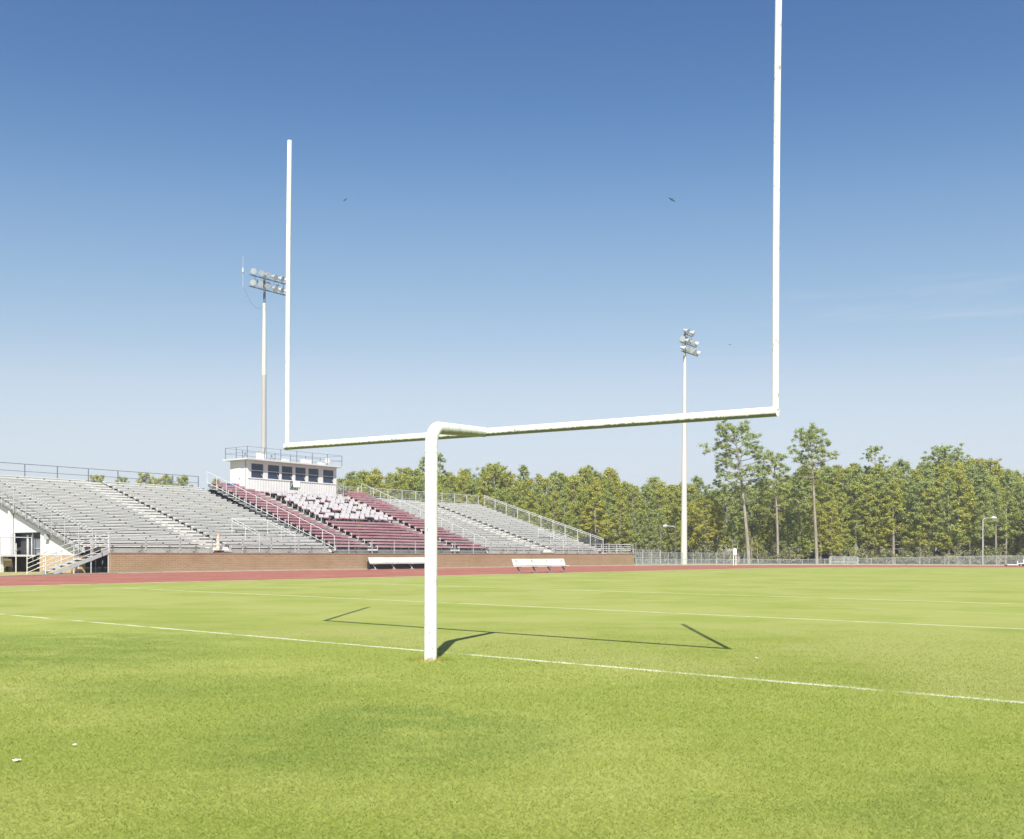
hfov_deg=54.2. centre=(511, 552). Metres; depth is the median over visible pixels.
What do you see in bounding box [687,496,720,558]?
pine tree
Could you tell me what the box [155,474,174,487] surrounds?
pine tree
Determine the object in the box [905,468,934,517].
pine tree
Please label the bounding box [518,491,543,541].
pine tree
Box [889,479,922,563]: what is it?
pine tree
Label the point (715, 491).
pine tree
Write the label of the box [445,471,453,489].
pine tree
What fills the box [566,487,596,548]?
pine tree
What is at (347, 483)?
pine tree
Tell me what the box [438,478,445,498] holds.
pine tree
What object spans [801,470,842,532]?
pine tree
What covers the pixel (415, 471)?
pine tree
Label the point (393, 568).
track kerb
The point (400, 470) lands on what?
pine tree
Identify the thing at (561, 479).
pine tree
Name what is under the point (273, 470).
window
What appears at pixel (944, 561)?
shrub
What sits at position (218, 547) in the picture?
traffic channelizer
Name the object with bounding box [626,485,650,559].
pine tree
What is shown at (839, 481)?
pine tree
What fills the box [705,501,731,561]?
pine tree
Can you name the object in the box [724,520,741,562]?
pine tree
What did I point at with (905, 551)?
shrub
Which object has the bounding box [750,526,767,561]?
pine tree
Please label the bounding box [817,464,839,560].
pine tree
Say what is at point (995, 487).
pine tree
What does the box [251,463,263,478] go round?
window
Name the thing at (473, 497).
pine tree
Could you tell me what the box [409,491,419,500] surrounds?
pine tree
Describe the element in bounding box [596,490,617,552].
pine tree
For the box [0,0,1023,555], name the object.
sky
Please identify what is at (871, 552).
shrub
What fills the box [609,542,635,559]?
shrub
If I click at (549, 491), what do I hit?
pine tree
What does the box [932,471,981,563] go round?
pine tree
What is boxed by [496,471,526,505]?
pine tree
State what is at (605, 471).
pine tree
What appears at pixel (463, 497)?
pine tree
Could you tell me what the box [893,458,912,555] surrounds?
pine tree
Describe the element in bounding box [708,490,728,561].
pine tree
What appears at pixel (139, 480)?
pine tree
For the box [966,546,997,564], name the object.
shrub
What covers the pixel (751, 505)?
pine tree
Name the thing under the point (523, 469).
pine tree
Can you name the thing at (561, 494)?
pine tree
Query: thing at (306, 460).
roof cabinet
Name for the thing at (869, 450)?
pine tree
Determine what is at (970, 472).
pine tree
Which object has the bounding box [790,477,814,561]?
pine tree
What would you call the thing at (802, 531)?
pine tree
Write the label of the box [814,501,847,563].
pine tree
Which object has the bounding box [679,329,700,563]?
floodlight pole
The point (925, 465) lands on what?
pine tree
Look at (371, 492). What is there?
pine tree
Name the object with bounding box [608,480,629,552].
pine tree
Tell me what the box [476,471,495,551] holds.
pine tree
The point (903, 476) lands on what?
pine tree
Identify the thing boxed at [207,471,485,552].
bleacher stand
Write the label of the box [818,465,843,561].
pine tree
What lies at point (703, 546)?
shrub
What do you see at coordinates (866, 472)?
pine tree
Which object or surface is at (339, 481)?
pine tree
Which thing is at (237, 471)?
door
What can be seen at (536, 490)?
pine tree
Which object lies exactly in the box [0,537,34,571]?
entrance landing
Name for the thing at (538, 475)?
pine tree
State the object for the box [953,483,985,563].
pine tree
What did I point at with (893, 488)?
pine tree
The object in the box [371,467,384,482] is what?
pine tree
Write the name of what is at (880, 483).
pine tree
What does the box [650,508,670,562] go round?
pine tree
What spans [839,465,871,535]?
pine tree
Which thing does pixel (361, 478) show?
pine tree
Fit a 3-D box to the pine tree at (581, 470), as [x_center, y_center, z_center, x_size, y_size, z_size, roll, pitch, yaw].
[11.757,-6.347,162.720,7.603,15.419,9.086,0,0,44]
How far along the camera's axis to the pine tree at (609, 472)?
147.85 m
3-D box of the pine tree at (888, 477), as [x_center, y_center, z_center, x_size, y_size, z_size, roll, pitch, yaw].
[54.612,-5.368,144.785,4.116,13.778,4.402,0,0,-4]
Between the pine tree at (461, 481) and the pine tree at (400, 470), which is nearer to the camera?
the pine tree at (461, 481)
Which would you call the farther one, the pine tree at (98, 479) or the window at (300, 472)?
the pine tree at (98, 479)
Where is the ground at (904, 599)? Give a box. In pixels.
[0,555,1023,838]
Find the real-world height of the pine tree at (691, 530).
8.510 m
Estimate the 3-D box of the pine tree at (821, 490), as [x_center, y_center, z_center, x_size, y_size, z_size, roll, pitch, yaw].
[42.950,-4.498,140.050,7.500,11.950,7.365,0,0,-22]
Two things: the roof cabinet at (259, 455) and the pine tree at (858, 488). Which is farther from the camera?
the pine tree at (858, 488)
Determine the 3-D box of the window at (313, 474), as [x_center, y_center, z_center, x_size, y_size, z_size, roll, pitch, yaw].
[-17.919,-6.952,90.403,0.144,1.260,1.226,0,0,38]
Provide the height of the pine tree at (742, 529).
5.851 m
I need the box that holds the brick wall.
[109,553,633,571]
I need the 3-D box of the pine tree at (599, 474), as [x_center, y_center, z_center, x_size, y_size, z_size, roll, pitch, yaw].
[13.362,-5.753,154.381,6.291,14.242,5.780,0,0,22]
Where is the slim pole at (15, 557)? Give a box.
[15,543,16,572]
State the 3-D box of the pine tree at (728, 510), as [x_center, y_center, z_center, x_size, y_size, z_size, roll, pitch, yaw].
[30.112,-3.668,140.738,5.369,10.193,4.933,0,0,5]
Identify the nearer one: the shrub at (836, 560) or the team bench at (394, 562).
the team bench at (394, 562)
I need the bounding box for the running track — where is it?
[0,565,1023,585]
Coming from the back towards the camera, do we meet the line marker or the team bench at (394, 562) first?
the team bench at (394, 562)
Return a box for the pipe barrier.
[27,551,45,573]
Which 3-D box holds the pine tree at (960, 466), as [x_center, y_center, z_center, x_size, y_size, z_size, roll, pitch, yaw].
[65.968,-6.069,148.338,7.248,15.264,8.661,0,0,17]
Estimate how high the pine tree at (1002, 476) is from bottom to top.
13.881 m
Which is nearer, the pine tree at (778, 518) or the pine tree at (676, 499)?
the pine tree at (676, 499)
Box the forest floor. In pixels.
[634,557,1020,564]
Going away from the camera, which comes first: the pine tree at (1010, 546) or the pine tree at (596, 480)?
the pine tree at (1010, 546)
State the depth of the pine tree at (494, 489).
142.70 m
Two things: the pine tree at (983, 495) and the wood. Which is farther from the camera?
the wood
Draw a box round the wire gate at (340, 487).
[337,479,343,496]
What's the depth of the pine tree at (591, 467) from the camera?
156.08 m
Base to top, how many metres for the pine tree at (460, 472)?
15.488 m
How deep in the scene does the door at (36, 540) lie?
62.93 m
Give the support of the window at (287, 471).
in the press box
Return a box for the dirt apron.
[0,571,52,575]
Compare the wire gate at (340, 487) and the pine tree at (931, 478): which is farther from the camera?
the pine tree at (931, 478)
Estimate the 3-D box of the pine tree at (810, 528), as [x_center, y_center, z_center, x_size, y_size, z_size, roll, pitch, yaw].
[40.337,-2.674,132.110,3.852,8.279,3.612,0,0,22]
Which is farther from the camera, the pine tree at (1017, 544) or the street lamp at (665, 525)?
the pine tree at (1017, 544)
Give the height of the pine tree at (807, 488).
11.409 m
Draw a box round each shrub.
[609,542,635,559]
[634,544,656,562]
[654,545,676,562]
[688,541,720,562]
[715,550,734,562]
[751,547,772,562]
[770,544,803,563]
[827,551,844,563]
[843,547,865,563]
[850,545,877,563]
[872,546,903,563]
[892,547,918,564]
[904,542,939,564]
[934,552,953,563]
[941,541,980,564]
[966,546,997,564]
[985,544,1012,564]
[1007,552,1023,564]
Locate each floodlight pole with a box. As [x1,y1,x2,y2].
[242,268,285,458]
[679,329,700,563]
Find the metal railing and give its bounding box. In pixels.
[109,536,633,553]
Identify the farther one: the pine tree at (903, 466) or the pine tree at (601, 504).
the pine tree at (903, 466)
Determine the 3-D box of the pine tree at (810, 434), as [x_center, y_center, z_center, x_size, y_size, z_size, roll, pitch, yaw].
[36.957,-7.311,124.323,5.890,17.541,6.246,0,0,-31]
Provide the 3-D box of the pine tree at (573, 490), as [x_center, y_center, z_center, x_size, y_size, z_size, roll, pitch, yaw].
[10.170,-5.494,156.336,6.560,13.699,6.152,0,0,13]
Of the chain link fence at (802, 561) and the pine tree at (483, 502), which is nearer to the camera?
the chain link fence at (802, 561)
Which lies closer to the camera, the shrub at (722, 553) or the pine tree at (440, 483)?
the shrub at (722, 553)
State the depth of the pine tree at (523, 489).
143.99 m
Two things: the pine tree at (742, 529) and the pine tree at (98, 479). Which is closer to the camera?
the pine tree at (742, 529)
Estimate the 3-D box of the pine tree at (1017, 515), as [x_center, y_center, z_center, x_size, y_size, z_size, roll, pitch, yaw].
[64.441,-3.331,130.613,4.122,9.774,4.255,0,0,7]
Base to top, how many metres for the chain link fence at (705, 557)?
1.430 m
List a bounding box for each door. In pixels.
[34,538,39,554]
[233,468,240,485]
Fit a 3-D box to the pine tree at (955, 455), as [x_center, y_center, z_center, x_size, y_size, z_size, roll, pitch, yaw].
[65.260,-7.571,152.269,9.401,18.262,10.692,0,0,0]
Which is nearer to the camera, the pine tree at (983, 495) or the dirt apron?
the dirt apron
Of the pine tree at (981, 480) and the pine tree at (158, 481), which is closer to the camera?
the pine tree at (981, 480)
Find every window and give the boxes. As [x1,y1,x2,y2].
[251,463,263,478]
[268,464,278,479]
[282,466,292,480]
[295,467,305,481]
[308,468,318,482]
[323,469,333,483]
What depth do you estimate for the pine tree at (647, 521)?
134.29 m
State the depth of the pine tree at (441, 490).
134.77 m
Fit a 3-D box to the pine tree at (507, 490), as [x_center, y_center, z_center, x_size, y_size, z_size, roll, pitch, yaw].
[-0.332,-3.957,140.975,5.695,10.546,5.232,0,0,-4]
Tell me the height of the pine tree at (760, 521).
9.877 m
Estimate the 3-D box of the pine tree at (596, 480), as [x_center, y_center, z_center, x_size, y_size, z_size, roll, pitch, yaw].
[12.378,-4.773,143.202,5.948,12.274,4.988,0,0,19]
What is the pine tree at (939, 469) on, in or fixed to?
on the forest floor
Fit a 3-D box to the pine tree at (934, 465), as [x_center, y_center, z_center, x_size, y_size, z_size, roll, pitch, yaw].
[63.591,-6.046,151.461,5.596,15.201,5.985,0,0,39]
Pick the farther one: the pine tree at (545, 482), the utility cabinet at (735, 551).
the pine tree at (545, 482)
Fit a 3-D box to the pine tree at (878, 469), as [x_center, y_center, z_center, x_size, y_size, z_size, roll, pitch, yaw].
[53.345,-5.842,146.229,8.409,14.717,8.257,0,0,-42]
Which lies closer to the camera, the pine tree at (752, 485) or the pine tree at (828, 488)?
the pine tree at (828, 488)
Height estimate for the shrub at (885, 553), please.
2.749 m
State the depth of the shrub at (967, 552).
121.18 m
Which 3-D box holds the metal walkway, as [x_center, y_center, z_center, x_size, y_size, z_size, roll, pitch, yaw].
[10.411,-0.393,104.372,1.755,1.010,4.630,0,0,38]
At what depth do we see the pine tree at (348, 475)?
150.33 m
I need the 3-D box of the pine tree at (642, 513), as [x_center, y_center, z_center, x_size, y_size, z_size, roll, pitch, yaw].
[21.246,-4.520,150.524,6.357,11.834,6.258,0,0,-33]
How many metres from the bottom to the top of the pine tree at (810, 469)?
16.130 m
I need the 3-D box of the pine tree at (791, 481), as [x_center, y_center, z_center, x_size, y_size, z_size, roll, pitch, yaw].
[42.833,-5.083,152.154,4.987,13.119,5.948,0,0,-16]
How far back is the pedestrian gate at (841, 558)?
121.52 m
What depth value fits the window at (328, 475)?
91.83 m
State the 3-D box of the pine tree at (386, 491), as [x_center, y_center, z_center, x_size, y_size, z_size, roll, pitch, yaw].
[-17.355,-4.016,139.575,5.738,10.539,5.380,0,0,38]
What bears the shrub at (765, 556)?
on the forest floor
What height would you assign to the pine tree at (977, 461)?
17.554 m
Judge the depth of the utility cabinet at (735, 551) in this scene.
108.90 m
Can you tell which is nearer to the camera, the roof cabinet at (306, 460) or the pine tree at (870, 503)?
the roof cabinet at (306, 460)
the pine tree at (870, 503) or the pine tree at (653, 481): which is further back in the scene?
the pine tree at (653, 481)
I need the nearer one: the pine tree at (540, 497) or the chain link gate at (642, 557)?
the chain link gate at (642, 557)
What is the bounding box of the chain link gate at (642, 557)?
[633,550,660,564]
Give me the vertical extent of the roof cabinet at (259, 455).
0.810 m
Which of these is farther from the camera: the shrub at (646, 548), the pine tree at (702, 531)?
the pine tree at (702, 531)
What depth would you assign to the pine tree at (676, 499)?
141.21 m
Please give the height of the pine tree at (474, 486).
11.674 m
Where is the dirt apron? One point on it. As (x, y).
(14, 573)
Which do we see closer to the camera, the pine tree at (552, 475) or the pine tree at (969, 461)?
the pine tree at (969, 461)
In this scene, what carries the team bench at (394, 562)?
on the running track
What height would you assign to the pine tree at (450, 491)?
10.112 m
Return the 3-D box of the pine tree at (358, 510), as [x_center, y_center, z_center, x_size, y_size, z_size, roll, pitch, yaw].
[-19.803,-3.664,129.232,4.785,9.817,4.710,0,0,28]
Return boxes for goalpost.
[283,0,781,660]
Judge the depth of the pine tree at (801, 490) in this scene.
139.36 m
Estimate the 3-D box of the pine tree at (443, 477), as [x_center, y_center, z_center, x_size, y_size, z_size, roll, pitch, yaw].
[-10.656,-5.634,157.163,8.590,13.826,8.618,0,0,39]
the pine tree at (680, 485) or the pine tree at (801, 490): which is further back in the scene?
the pine tree at (680, 485)
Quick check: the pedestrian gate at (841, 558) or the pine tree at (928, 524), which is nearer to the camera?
the pedestrian gate at (841, 558)
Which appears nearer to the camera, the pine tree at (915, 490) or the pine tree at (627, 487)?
the pine tree at (915, 490)
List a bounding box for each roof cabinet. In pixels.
[256,452,265,458]
[300,459,311,463]
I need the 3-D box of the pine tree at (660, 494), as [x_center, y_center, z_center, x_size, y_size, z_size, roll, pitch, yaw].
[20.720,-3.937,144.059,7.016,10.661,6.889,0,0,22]
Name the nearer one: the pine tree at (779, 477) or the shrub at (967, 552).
the shrub at (967, 552)
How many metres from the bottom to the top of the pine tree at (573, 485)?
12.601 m
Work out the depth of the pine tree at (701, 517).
131.82 m
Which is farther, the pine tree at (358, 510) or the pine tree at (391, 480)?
the pine tree at (391, 480)
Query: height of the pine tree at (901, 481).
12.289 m
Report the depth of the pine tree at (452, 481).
152.88 m
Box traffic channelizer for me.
[213,534,223,551]
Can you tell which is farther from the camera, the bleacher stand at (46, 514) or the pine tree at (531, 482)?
the pine tree at (531, 482)
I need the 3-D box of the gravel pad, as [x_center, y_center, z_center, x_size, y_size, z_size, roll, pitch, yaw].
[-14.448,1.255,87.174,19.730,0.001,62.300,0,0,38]
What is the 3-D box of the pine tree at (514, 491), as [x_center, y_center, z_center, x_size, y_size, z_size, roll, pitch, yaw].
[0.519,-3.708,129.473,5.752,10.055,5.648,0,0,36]
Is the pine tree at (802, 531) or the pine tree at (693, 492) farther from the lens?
the pine tree at (693, 492)
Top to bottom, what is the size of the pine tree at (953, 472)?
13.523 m
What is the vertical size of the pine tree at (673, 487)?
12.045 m
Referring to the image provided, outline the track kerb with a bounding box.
[0,564,1021,576]
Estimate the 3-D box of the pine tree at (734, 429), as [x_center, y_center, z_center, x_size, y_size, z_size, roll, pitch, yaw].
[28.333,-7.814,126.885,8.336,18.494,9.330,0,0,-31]
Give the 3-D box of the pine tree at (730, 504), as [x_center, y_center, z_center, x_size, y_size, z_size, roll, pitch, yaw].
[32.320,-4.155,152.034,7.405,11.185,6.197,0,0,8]
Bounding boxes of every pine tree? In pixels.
[89,473,104,483]
[115,475,128,484]
[135,471,157,486]
[152,478,163,486]
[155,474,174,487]
[173,473,194,488]
[207,478,222,490]
[336,477,345,490]
[336,479,360,497]
[341,470,359,489]
[347,471,377,497]
[353,488,364,548]
[354,470,374,495]
[360,474,387,526]
[361,490,385,520]
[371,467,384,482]
[378,470,408,501]
[378,488,395,498]
[383,473,398,493]
[392,467,412,493]
[397,475,422,501]
[401,468,423,496]
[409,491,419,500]
[412,456,424,488]
[413,475,441,503]
[438,452,448,480]
[438,473,450,489]
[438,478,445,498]
[438,485,446,501]
[442,474,466,495]
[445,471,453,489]
[445,488,457,504]
[452,475,471,502]
[455,490,468,503]
[457,468,465,488]
[460,468,472,497]
[463,462,517,506]
[463,466,504,501]
[464,481,479,503]
[468,494,486,540]
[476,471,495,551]
[479,495,494,547]
[487,488,509,547]
[490,487,500,511]
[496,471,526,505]
[498,487,527,520]
[500,486,532,525]
[511,481,532,523]
[516,464,531,482]
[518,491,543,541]
[522,478,534,505]
[527,485,543,525]
[531,477,557,507]
[531,494,552,539]
[533,473,548,501]
[540,484,556,531]
[543,490,567,550]
[548,470,559,491]
[552,472,572,539]
[552,490,568,533]
[553,497,579,550]
[562,474,581,550]
[565,474,585,542]
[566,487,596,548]
[567,483,600,550]
[571,466,586,499]
[575,465,597,550]
[577,482,616,545]
[580,464,593,550]
[582,477,615,548]
[585,469,619,545]
[586,477,629,553]
[592,470,611,547]
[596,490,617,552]
[601,467,626,551]
[603,499,637,552]
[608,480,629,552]
[616,486,647,551]
[619,483,641,547]
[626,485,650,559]
[628,510,644,562]
[635,485,659,548]
[636,489,673,561]
[637,483,660,554]
[639,507,657,556]
[643,475,660,556]
[647,480,670,560]
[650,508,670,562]
[653,488,687,561]
[660,484,680,561]
[660,490,691,561]
[662,506,680,562]
[667,482,708,561]
[674,501,703,561]
[677,481,696,544]
[687,475,712,561]
[687,495,723,553]
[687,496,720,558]
[699,419,776,563]
[704,487,728,560]
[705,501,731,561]
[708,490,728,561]
[713,491,742,557]
[715,492,741,561]
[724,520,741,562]
[725,483,752,560]
[727,489,752,561]
[731,519,751,558]
[736,484,774,561]
[747,484,761,561]
[749,497,774,553]
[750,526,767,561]
[751,479,800,562]
[755,452,799,563]
[760,484,796,547]
[760,513,781,562]
[772,483,803,525]
[774,508,802,549]
[780,476,807,561]
[784,474,819,562]
[786,422,840,563]
[787,507,813,563]
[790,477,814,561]
[795,463,822,561]
[796,479,842,561]
[799,485,816,562]
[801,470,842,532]
[805,502,829,551]
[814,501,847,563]
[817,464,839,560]
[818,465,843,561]
[818,483,843,528]
[823,465,855,556]
[826,491,858,562]
[828,472,857,561]
[835,482,877,562]
[839,462,865,555]
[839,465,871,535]
[848,482,885,561]
[850,474,885,561]
[852,463,899,560]
[852,467,887,547]
[857,478,888,563]
[859,445,891,562]
[863,471,893,561]
[869,465,904,559]
[874,481,921,563]
[878,478,925,560]
[879,469,900,562]
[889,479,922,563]
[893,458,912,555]
[893,478,937,561]
[895,469,934,562]
[896,474,909,536]
[902,485,954,563]
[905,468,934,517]
[913,442,975,557]
[918,462,946,476]
[920,473,941,562]
[923,460,974,552]
[924,462,938,562]
[925,473,954,562]
[932,467,980,552]
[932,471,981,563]
[932,477,965,563]
[951,460,974,510]
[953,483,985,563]
[954,463,982,563]
[961,459,992,550]
[961,471,1008,563]
[963,454,987,561]
[971,475,1023,562]
[971,488,996,555]
[974,464,1005,542]
[975,463,999,562]
[977,458,1001,561]
[984,482,1008,563]
[986,470,1018,561]
[993,477,1023,547]
[994,489,1022,563]
[996,473,1019,561]
[997,468,1022,563]
[998,480,1023,562]
[1009,470,1021,557]
[1013,516,1023,554]
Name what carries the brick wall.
on the ground at (904, 599)
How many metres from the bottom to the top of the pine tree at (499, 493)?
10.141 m
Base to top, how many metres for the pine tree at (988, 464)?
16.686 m
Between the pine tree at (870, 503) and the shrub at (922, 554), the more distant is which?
the pine tree at (870, 503)
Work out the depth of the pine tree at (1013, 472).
159.23 m
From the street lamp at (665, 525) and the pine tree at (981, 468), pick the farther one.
the pine tree at (981, 468)
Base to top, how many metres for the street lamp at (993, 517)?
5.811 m
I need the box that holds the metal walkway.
[593,544,630,553]
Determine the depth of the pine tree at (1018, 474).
163.50 m
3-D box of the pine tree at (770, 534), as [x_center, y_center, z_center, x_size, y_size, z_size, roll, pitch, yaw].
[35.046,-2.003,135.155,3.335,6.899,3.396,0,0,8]
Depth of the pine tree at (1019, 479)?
139.62 m
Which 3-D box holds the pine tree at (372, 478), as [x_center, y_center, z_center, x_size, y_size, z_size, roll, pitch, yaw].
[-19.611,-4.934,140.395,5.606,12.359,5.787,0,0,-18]
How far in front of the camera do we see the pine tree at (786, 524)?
131.52 m
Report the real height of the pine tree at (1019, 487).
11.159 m
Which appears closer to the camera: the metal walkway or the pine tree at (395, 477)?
the metal walkway
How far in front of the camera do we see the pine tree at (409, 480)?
141.78 m
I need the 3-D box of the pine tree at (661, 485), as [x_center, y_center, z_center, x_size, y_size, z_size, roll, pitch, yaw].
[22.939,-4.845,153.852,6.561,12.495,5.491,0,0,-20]
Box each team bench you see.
[367,557,424,568]
[512,559,569,572]
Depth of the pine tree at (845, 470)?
152.25 m
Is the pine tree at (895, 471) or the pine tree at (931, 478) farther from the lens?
the pine tree at (895, 471)
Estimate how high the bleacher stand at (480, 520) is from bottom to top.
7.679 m
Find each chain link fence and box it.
[631,552,827,564]
[636,556,1023,564]
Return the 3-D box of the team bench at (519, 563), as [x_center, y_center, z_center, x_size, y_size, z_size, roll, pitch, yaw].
[1.922,0.866,64.505,0.580,0.910,5.600,0,0,38]
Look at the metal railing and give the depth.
72.26 m
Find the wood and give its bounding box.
[502,505,1018,561]
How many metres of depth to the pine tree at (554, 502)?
135.26 m
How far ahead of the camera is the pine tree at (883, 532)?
154.18 m
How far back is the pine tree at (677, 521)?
135.24 m
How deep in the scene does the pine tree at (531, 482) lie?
153.48 m
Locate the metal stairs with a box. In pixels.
[37,533,108,573]
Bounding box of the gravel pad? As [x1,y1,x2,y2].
[29,568,107,573]
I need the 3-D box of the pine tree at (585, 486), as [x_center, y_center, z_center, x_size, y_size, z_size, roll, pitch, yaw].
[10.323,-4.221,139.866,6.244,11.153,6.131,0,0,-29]
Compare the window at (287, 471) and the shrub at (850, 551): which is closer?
the window at (287, 471)
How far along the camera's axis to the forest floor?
139.18 m
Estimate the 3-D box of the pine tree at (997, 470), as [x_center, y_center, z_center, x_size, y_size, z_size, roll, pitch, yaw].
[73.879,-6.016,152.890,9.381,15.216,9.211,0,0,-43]
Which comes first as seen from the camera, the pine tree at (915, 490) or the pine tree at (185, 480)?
the pine tree at (915, 490)
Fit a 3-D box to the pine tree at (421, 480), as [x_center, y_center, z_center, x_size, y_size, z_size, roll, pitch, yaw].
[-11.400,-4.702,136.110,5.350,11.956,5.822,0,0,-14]
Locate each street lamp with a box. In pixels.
[663,524,675,557]
[982,516,996,564]
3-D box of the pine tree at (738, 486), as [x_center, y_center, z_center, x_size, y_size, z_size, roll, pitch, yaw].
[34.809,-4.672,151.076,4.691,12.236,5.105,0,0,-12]
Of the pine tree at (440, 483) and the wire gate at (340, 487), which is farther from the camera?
the pine tree at (440, 483)
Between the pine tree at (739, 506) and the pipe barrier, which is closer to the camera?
the pipe barrier
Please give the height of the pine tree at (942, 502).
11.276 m
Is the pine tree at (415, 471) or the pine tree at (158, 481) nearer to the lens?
the pine tree at (415, 471)
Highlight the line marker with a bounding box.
[3,558,11,571]
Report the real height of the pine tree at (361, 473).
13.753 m
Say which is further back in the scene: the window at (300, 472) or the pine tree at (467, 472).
the pine tree at (467, 472)
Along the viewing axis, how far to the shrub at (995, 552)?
125.90 m
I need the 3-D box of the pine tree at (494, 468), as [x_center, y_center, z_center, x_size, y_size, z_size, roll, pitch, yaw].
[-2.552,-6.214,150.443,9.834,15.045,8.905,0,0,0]
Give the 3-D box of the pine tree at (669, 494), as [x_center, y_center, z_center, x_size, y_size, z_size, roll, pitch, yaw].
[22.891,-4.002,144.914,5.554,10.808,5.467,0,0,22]
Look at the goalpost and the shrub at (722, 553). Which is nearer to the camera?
the goalpost
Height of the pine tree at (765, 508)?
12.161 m
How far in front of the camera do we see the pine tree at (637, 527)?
134.75 m
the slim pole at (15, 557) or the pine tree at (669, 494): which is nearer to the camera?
the slim pole at (15, 557)
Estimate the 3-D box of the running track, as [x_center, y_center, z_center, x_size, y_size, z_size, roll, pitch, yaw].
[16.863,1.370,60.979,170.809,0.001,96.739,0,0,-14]
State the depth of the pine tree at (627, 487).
151.36 m
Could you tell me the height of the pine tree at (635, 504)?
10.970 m
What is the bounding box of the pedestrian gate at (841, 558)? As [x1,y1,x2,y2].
[829,557,857,563]
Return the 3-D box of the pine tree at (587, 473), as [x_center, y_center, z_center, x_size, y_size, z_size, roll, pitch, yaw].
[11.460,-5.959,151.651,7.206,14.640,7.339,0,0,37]
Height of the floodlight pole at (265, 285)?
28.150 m
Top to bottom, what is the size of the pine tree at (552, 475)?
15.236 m
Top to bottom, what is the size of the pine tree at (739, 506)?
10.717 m
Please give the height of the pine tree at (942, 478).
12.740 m
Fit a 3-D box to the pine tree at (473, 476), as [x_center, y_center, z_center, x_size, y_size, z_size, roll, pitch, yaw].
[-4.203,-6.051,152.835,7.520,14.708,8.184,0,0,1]
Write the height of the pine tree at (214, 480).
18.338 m
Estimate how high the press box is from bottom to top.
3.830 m
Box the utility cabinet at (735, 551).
[733,545,737,564]
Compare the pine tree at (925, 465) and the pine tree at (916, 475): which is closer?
the pine tree at (916, 475)
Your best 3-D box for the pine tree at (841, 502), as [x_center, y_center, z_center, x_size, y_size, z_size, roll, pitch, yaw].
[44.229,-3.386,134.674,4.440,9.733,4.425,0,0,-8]
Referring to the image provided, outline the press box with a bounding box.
[223,446,343,494]
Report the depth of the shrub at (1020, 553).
124.08 m
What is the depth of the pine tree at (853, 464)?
156.14 m
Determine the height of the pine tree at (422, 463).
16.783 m
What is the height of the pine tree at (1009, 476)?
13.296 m
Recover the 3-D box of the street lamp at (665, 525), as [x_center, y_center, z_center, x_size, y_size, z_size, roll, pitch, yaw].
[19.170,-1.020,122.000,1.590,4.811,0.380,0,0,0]
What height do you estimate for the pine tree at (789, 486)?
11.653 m
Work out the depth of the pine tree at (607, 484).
140.08 m
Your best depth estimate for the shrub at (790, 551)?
126.17 m
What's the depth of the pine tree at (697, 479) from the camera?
152.09 m
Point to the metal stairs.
(74, 564)
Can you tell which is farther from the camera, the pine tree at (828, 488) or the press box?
the pine tree at (828, 488)
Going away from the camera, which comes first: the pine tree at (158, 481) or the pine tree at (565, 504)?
the pine tree at (565, 504)
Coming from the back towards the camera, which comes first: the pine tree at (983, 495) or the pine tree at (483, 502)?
the pine tree at (483, 502)
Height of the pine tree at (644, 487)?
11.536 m
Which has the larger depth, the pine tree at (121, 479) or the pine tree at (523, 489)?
the pine tree at (121, 479)
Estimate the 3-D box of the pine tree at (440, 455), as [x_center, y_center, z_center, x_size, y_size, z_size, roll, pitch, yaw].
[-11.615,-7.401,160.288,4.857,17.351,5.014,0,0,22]
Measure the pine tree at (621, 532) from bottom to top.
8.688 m
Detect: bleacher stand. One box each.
[0,462,332,572]
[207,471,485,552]
[358,487,602,553]
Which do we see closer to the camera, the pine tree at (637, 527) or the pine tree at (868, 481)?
the pine tree at (637, 527)
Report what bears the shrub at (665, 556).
on the forest floor

